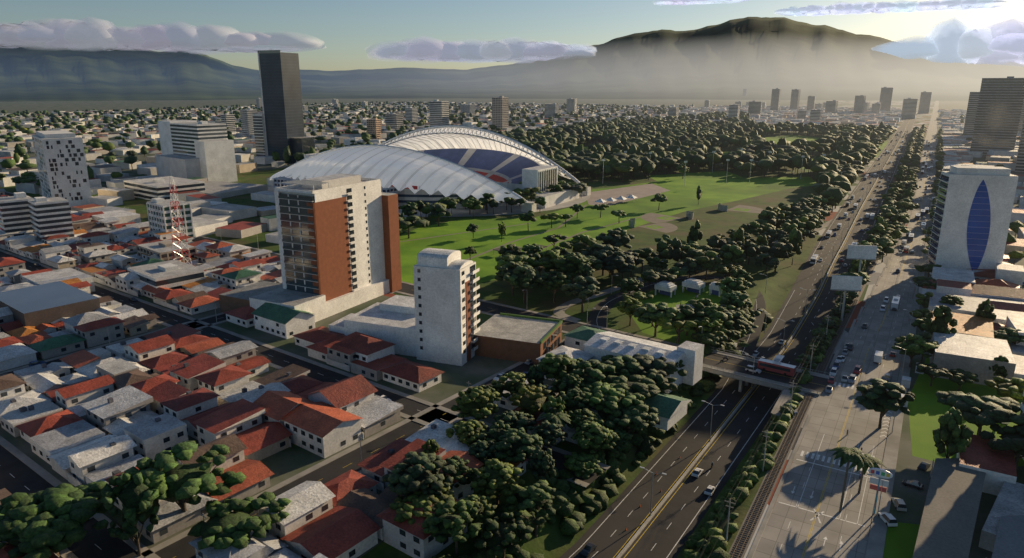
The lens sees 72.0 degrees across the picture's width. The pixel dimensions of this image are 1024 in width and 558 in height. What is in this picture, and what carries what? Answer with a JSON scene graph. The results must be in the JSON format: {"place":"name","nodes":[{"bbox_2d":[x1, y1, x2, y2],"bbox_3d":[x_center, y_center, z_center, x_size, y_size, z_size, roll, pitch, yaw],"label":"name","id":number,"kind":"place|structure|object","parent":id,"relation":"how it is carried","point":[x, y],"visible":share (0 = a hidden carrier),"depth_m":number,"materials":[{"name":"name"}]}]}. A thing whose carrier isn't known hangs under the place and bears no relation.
{"place":"outdoors","nodes":[
{"label":"outdoors","id":0,"kind":"place"},
{"bbox_2d":[0,20,137,49],"bbox_3d":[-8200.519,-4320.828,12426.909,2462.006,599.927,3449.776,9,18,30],"label":"cloud","id":1,"kind":"structure","parent":0,"point":[8,35],"depth_m":11942.89,"materials":[{"name":"white"}]},
{"bbox_2d":[0,19,324,53],"bbox_3d":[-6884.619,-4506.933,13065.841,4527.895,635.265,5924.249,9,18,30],"label":"cloud","id":2,"kind":"structure","parent":0,"point":[88,34],"depth_m":12646.92,"materials":[{"name":"white"}]},
{"bbox_2d":[207,45,301,51],"bbox_3d":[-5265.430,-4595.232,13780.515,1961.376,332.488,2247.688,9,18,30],"label":"cloud","id":3,"kind":"structure","parent":0,"point":[266,47],"depth_m":13650.44,"materials":[{"name":"white"}]},
{"bbox_2d":[0,101,938,557],"bbox_3d":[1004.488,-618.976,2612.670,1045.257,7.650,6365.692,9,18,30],"label":"roads","id":4,"kind":"structure","parent":0,"point":[806,517],"depth_m":197.26,"materials":[{"name":"grey asphalt"}]},
{"bbox_2d":[29,131,1009,556],"bbox_3d":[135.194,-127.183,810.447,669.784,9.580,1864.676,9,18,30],"label":"cars","id":5,"kind":"object","parent":4,"relation":"on","point":[777,365],"visible":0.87,"depth_m":232.97,"materials":[{"name":"white metal"}]},
{"bbox_2d":[67,131,1023,557],"bbox_3d":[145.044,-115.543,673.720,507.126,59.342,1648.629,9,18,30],"label":"street furniture","id":6,"kind":"object","parent":4,"relation":"on","point":[949,511],"visible":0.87,"depth_m":152.09,"materials":[{"name":"metal"}]},
{"bbox_2d":[370,39,594,62],"bbox_3d":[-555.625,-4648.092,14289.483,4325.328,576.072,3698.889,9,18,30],"label":"cloud","id":7,"kind":"structure","parent":0,"point":[508,49],"depth_m":13562.48,"materials":[{"name":"white"}]},
{"bbox_2d":[0,100,967,557],"bbox_3d":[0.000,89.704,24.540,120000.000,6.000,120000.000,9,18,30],"label":"ground","id":8,"kind":"structure","parent":0,"point":[550,540],"depth_m":186.89,"materials":[{"name":"green plant"}]},
{"bbox_2d":[0,164,941,362],"bbox_3d":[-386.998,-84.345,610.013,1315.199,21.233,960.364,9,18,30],"label":"trees","id":9,"kind":"object","parent":8,"relation":"on","point":[801,219],"visible":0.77,"depth_m":401.47,"materials":[{"name":"green plant"}]},
{"bbox_2d":[0,228,1023,557],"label":"trees","id":10,"kind":"object","parent":8,"relation":"on","point":[614,390],"visible":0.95,"depth_m":171.24,"materials":[{"name":"green plant"}]},
{"bbox_2d":[0,17,1023,101],"bbox_3d":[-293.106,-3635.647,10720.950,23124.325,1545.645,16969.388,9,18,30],"label":"mountain terrain","id":11,"kind":"structure","parent":0,"point":[759,58],"depth_m":10258.20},
{"bbox_2d":[0,98,1023,557],"bbox_3d":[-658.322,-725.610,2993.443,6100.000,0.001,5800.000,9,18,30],"label":"ground","id":12,"kind":"structure","parent":0,"point":[288,462],"depth_m":237.12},
{"bbox_2d":[0,188,568,557],"bbox_3d":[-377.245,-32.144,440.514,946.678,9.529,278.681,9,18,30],"label":"houses","id":13,"kind":"structure","parent":12,"relation":"on","point":[82,417],"depth_m":194.76,"materials":[{"name":"red tile"}]},
{"bbox_2d":[219,173,703,443],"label":"buildings","id":14,"kind":"structure","parent":12,"relation":"on","point":[339,240],"depth_m":256.18,"materials":[{"name":"white concrete"}]},
{"bbox_2d":[0,50,1023,384],"bbox_3d":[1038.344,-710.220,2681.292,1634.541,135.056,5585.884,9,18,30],"label":"high-rise buildings","id":15,"kind":"structure","parent":12,"relation":"on","point":[970,222],"depth_m":417.20,"materials":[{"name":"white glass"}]},
{"bbox_2d":[0,101,1023,264],"bbox_3d":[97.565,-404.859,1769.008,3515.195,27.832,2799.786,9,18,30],"label":"trees","id":16,"kind":"object","parent":12,"relation":"on","point":[855,149],"visible":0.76,"depth_m":1010.00,"materials":[{"name":"green plant"}]},
{"bbox_2d":[0,98,1023,551],"bbox_3d":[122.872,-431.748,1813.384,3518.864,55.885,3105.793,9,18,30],"label":"city","id":17,"kind":"object","parent":12,"relation":"on","point":[212,214],"visible":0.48,"depth_m":872.67,"materials":[{"name":"grey concrete"}]},
{"bbox_2d":[0,0,1023,70],"label":"sky","id":18,"kind":"structure","parent":0,"point":[348,30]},
{"bbox_2d":[29,131,1023,557],"bbox_3d":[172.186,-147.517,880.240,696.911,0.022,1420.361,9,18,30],"label":"park lawn","id":19,"kind":"structure","parent":0,"point":[739,195],"depth_m":455.67,"materials":[{"name":"green plant"}]},
{"bbox_2d":[201,125,637,216],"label":"stadium","id":20,"kind":"object","parent":19,"relation":"on","point":[432,164],"visible":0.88,"depth_m":564.71,"materials":[{"name":"white metal"}]},
{"bbox_2d":[531,43,595,51],"bbox_3d":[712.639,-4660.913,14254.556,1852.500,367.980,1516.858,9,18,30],"label":"cloud","id":21,"kind":"structure","parent":0,"point":[587,48],"depth_m":13953.87,"materials":[{"name":"white"}]},
{"bbox_2d":[653,0,748,4],"bbox_3d":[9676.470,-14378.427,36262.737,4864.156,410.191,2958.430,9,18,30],"label":"cloud","id":22,"kind":"structure","parent":0,"point":[676,2],"depth_m":36651.34,"materials":[{"name":"white"}]},
{"bbox_2d":[775,0,1006,15],"bbox_3d":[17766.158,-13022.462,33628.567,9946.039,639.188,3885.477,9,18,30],"label":"cloud","id":23,"kind":"structure","parent":0,"point":[863,8],"depth_m":33196.60,"materials":[{"name":"white"}]},
{"bbox_2d":[871,19,1023,64],"bbox_3d":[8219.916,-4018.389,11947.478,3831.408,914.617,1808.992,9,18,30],"label":"cloud","id":24,"kind":"structure","parent":0,"point":[953,41],"depth_m":11728.10,"materials":[{"name":"white"}]},
{"bbox_2d":[988,33,1023,55],"bbox_3d":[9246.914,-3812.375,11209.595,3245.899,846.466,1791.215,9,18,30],"label":"cloud","id":25,"kind":"structure","parent":0,"point":[1012,43],"depth_m":11315.22,"materials":[{"name":"white"}]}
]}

